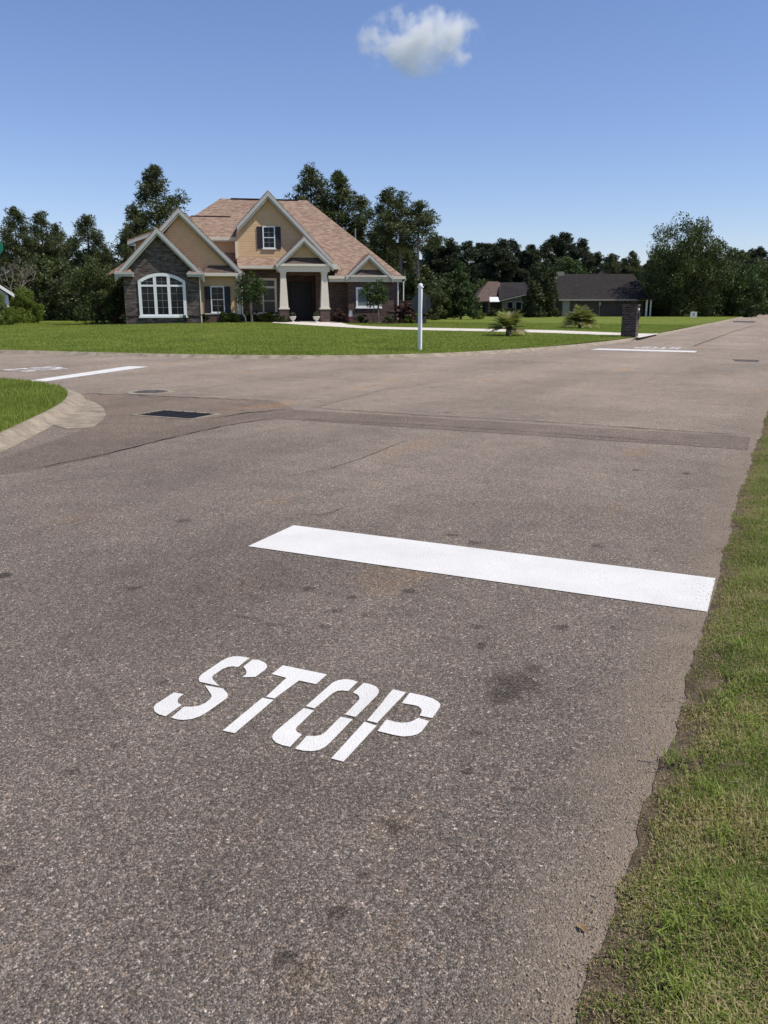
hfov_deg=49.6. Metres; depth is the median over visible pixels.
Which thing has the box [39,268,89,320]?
understory tree
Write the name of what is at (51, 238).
pine tree
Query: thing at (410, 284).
understory tree
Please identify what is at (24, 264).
pine tree
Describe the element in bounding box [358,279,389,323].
crape myrtle
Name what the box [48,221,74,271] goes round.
pine tree
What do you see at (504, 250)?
pine tree
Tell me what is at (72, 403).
kerb
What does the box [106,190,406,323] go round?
tan house
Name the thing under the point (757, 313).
shrub
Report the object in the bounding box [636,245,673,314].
oak tree
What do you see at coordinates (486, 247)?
pine tree
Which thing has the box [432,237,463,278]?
pine tree
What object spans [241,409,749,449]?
trench patch
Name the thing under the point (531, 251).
pine tree
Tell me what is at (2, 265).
pine tree
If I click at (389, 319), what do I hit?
shrub
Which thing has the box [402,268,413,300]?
understory tree
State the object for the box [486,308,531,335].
dwarf palm
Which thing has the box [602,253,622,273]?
pine tree
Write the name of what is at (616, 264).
pine tree
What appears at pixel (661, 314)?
shrub
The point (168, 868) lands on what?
road
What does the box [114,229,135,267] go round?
pine tree
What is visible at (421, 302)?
stop sign post
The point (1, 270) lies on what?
pine tree
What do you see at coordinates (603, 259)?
pine tree
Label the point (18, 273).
understory tree
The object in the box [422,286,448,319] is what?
understory tree
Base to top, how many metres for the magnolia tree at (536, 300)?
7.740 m
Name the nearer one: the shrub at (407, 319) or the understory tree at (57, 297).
the shrub at (407, 319)
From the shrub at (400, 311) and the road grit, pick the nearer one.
the road grit
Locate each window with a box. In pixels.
[138,273,187,317]
[210,286,224,313]
[249,278,277,314]
[262,226,275,249]
[355,287,381,308]
[480,302,484,311]
[506,301,513,309]
[515,301,521,310]
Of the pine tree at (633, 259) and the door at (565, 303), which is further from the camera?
the pine tree at (633, 259)
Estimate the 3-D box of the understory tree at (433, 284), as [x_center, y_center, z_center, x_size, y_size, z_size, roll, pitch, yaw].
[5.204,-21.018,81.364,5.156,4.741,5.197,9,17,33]
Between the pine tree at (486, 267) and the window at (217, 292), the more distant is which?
the pine tree at (486, 267)
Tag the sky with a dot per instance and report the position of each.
(600, 122)
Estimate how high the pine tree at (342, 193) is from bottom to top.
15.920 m
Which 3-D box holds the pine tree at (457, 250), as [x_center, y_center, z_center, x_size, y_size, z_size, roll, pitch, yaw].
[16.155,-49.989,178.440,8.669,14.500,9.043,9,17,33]
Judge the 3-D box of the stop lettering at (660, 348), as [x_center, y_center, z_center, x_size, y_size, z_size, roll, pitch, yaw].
[10.428,-6.259,31.711,1.636,0.001,1.365,7,15,25]
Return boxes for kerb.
[0,316,743,358]
[0,379,84,451]
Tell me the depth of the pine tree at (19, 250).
86.90 m
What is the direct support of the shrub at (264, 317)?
on the mulch bed
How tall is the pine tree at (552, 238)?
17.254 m
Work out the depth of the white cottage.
61.61 m
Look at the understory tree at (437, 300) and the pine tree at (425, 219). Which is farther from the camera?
the pine tree at (425, 219)
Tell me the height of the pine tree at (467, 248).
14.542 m
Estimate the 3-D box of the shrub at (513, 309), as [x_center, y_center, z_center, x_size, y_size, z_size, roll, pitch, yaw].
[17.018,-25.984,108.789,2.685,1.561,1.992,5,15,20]
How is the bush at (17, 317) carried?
on the lawn at (681, 320)
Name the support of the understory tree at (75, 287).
on the lawn at (681, 320)
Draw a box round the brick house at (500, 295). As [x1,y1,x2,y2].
[472,282,528,315]
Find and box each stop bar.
[36,366,141,380]
[249,525,715,611]
[591,348,695,351]
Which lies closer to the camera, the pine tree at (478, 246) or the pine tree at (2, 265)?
the pine tree at (2, 265)
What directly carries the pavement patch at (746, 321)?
on the road
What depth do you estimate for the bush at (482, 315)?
81.62 m
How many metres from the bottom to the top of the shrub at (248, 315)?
1.132 m
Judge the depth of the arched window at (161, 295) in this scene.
54.53 m
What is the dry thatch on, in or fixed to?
on the verge
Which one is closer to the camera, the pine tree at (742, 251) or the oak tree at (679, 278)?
the oak tree at (679, 278)
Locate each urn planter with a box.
[289,312,295,321]
[313,311,319,321]
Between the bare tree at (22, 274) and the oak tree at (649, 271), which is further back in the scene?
the oak tree at (649, 271)
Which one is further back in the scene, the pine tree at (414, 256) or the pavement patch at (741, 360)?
the pine tree at (414, 256)
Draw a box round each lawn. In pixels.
[0,310,740,354]
[0,380,67,431]
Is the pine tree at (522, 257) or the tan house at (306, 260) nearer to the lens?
the tan house at (306, 260)
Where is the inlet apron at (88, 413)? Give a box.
[54,399,105,428]
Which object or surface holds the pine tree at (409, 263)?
on the lawn at (681, 320)
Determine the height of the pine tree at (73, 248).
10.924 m
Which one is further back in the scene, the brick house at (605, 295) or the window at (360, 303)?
the brick house at (605, 295)
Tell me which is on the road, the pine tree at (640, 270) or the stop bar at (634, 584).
the stop bar at (634, 584)
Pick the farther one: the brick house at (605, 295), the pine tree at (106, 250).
the brick house at (605, 295)
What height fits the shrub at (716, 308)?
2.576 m
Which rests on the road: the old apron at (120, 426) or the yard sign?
the old apron at (120, 426)
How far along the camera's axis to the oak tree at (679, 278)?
105.97 m
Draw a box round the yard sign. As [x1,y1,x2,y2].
[690,312,696,316]
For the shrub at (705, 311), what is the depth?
113.54 m
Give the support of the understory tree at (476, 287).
on the lawn at (681, 320)
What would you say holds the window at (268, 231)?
in the tan house at (306, 260)
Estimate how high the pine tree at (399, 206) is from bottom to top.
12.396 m
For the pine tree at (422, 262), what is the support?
on the lawn at (681, 320)
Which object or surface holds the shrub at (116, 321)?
on the mulch bed
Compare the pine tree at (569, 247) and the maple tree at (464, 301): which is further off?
the pine tree at (569, 247)
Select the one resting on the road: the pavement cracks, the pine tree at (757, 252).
the pavement cracks
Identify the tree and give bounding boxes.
[0,205,40,269]
[0,237,31,289]
[0,258,36,290]
[0,266,11,288]
[0,272,22,305]
[4,256,50,318]
[7,240,34,287]
[13,251,85,319]
[19,210,67,316]
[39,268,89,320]
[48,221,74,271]
[55,267,106,319]
[59,253,123,323]
[60,238,83,267]
[65,213,115,273]
[86,277,125,320]
[97,277,125,322]
[98,247,116,269]
[108,202,154,264]
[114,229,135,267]
[120,163,191,234]
[233,270,267,322]
[285,162,342,223]
[314,168,372,248]
[346,194,382,257]
[359,186,413,272]
[370,191,427,300]
[382,241,415,273]
[395,199,448,293]
[395,248,420,278]
[399,264,440,318]
[402,244,434,280]
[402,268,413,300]
[407,272,457,318]
[419,240,453,279]
[419,241,451,279]
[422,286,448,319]
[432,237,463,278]
[438,277,455,291]
[438,292,458,318]
[441,262,482,318]
[445,240,481,286]
[453,245,465,271]
[468,242,484,284]
[468,242,492,277]
[471,244,516,283]
[472,278,493,292]
[483,237,521,281]
[500,238,530,280]
[510,249,545,281]
[513,244,549,284]
[519,254,561,317]
[529,242,557,274]
[541,255,591,309]
[544,234,564,258]
[548,231,574,266]
[555,243,577,270]
[563,237,598,273]
[592,251,604,272]
[596,256,607,273]
[597,254,620,270]
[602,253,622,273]
[618,250,643,280]
[620,258,628,266]
[631,261,647,285]
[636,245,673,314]
[638,211,741,316]
[690,245,753,305]
[714,262,767,316]
[733,249,749,264]
[741,257,767,314]
[745,246,767,270]
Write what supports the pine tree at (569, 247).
on the lawn at (681, 320)
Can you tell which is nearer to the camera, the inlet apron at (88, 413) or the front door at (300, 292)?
the inlet apron at (88, 413)
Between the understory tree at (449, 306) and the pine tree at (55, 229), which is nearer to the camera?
the understory tree at (449, 306)
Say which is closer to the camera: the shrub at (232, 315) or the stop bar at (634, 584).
the stop bar at (634, 584)
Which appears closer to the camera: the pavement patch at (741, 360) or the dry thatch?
the dry thatch
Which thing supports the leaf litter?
on the verge
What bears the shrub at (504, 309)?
on the lawn at (681, 320)
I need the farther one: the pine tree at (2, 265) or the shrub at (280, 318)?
the pine tree at (2, 265)
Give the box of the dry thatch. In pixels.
[531,412,767,1023]
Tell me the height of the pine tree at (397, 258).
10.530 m
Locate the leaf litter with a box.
[576,453,763,941]
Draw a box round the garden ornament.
[349,310,352,322]
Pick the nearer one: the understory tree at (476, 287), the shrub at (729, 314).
the shrub at (729, 314)
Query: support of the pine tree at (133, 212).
on the lawn at (681, 320)
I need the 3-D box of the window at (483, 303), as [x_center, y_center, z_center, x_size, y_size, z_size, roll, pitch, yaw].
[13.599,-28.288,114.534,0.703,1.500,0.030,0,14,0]
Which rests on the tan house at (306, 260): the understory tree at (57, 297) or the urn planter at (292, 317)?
the urn planter at (292, 317)
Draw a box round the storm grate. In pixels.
[133,410,221,419]
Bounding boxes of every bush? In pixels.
[0,293,14,324]
[0,309,24,324]
[6,285,44,322]
[471,308,485,318]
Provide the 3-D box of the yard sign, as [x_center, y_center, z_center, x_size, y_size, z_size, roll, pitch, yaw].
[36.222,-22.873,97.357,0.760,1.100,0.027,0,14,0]
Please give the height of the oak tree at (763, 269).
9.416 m
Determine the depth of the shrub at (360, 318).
57.59 m
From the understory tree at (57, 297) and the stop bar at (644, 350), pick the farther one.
the understory tree at (57, 297)
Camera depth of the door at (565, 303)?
108.76 m
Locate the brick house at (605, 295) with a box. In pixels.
[547,272,655,316]
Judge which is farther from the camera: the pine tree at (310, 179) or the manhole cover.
the pine tree at (310, 179)
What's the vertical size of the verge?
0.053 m
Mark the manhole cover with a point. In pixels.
(150, 391)
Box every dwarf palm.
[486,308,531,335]
[560,304,599,327]
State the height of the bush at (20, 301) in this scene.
3.079 m
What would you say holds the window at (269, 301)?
in the tan house at (306, 260)
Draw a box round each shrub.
[112,316,122,323]
[176,315,191,321]
[202,315,209,322]
[219,311,240,321]
[242,311,260,321]
[258,311,278,321]
[275,316,286,321]
[330,307,345,321]
[338,314,349,321]
[354,314,368,322]
[382,315,394,322]
[395,301,415,322]
[402,313,417,323]
[486,308,500,316]
[498,308,510,312]
[509,308,520,314]
[643,304,667,315]
[647,305,679,315]
[685,306,720,315]
[694,302,724,315]
[719,307,741,315]
[729,300,759,316]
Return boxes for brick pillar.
[621,304,640,338]
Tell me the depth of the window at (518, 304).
112.98 m
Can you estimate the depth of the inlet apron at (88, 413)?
12.12 m
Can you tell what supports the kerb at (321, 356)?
on the road
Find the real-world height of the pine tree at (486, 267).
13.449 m
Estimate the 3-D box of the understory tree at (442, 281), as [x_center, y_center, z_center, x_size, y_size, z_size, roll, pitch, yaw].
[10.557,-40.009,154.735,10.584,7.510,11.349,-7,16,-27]
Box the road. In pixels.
[0,314,767,1023]
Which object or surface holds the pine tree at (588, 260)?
on the lawn at (681, 320)
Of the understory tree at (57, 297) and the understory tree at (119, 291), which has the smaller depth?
the understory tree at (119, 291)
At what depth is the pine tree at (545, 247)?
174.71 m
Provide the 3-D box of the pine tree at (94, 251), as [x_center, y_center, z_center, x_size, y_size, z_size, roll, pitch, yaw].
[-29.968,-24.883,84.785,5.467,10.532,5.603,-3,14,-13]
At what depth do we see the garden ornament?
56.84 m
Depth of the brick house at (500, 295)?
114.56 m
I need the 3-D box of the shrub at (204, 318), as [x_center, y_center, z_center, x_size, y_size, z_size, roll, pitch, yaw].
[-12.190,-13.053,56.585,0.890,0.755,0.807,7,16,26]
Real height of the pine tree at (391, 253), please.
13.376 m
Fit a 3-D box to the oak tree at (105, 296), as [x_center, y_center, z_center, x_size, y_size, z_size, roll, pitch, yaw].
[-19.540,-14.905,55.973,3.677,4.786,3.826,1,14,5]
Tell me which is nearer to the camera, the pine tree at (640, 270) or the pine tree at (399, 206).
the pine tree at (399, 206)
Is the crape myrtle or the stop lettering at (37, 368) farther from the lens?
the crape myrtle
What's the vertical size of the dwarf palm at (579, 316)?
1.603 m
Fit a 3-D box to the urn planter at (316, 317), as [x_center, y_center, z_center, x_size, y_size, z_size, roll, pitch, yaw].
[-4.649,-13.426,57.150,0.520,0.734,0.520,7,15,25]
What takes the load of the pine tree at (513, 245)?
on the lawn at (681, 320)
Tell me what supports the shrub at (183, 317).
on the mulch bed
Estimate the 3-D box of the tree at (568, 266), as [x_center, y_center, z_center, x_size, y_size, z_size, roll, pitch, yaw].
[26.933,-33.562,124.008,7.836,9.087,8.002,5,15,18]
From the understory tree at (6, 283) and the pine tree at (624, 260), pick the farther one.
the pine tree at (624, 260)
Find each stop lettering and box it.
[4,367,65,370]
[154,656,439,761]
[635,347,680,348]
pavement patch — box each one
[733,321,755,322]
[733,359,758,361]
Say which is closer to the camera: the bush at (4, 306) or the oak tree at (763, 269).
the bush at (4, 306)
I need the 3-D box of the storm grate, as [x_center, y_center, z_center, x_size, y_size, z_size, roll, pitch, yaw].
[-3.106,-1.440,12.467,1.120,0.064,0.720,7,15,25]
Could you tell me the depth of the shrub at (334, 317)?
58.03 m
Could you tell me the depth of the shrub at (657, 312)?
112.43 m
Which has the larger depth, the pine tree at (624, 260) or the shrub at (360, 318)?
the pine tree at (624, 260)
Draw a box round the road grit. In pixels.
[390,426,763,1023]
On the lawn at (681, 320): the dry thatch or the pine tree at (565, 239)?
the pine tree at (565, 239)
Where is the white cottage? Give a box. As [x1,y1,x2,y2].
[0,285,13,306]
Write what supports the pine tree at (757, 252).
on the lawn at (681, 320)
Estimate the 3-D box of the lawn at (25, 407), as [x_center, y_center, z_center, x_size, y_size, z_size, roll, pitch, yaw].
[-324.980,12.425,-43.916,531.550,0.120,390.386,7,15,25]
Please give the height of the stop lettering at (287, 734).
0.001 m
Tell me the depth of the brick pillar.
38.87 m
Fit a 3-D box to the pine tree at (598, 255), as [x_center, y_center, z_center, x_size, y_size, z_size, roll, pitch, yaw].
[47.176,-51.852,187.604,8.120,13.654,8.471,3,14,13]
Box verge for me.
[577,418,767,1023]
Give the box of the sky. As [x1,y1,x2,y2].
[0,0,767,276]
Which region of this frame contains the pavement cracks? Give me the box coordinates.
[41,326,750,623]
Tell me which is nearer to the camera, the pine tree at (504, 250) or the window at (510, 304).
the window at (510, 304)
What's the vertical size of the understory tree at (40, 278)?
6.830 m
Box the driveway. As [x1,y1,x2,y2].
[272,322,654,337]
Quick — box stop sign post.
[412,283,430,349]
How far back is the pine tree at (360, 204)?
88.31 m
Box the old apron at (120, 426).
[0,393,293,473]
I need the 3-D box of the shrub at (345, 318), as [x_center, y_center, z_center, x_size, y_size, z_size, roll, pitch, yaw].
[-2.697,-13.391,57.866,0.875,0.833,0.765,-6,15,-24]
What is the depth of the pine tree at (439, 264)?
170.20 m
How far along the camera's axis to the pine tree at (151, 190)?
80.28 m
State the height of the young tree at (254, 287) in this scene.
3.705 m
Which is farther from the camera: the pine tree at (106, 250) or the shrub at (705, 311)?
the shrub at (705, 311)
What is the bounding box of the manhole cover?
[125,389,174,394]
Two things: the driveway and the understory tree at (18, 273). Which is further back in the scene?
the understory tree at (18, 273)
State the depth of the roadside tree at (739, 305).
106.94 m
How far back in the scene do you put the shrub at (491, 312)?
108.54 m
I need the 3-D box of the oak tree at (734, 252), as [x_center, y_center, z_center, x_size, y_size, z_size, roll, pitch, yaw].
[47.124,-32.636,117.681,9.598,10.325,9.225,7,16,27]
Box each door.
[289,282,312,320]
[562,301,569,316]

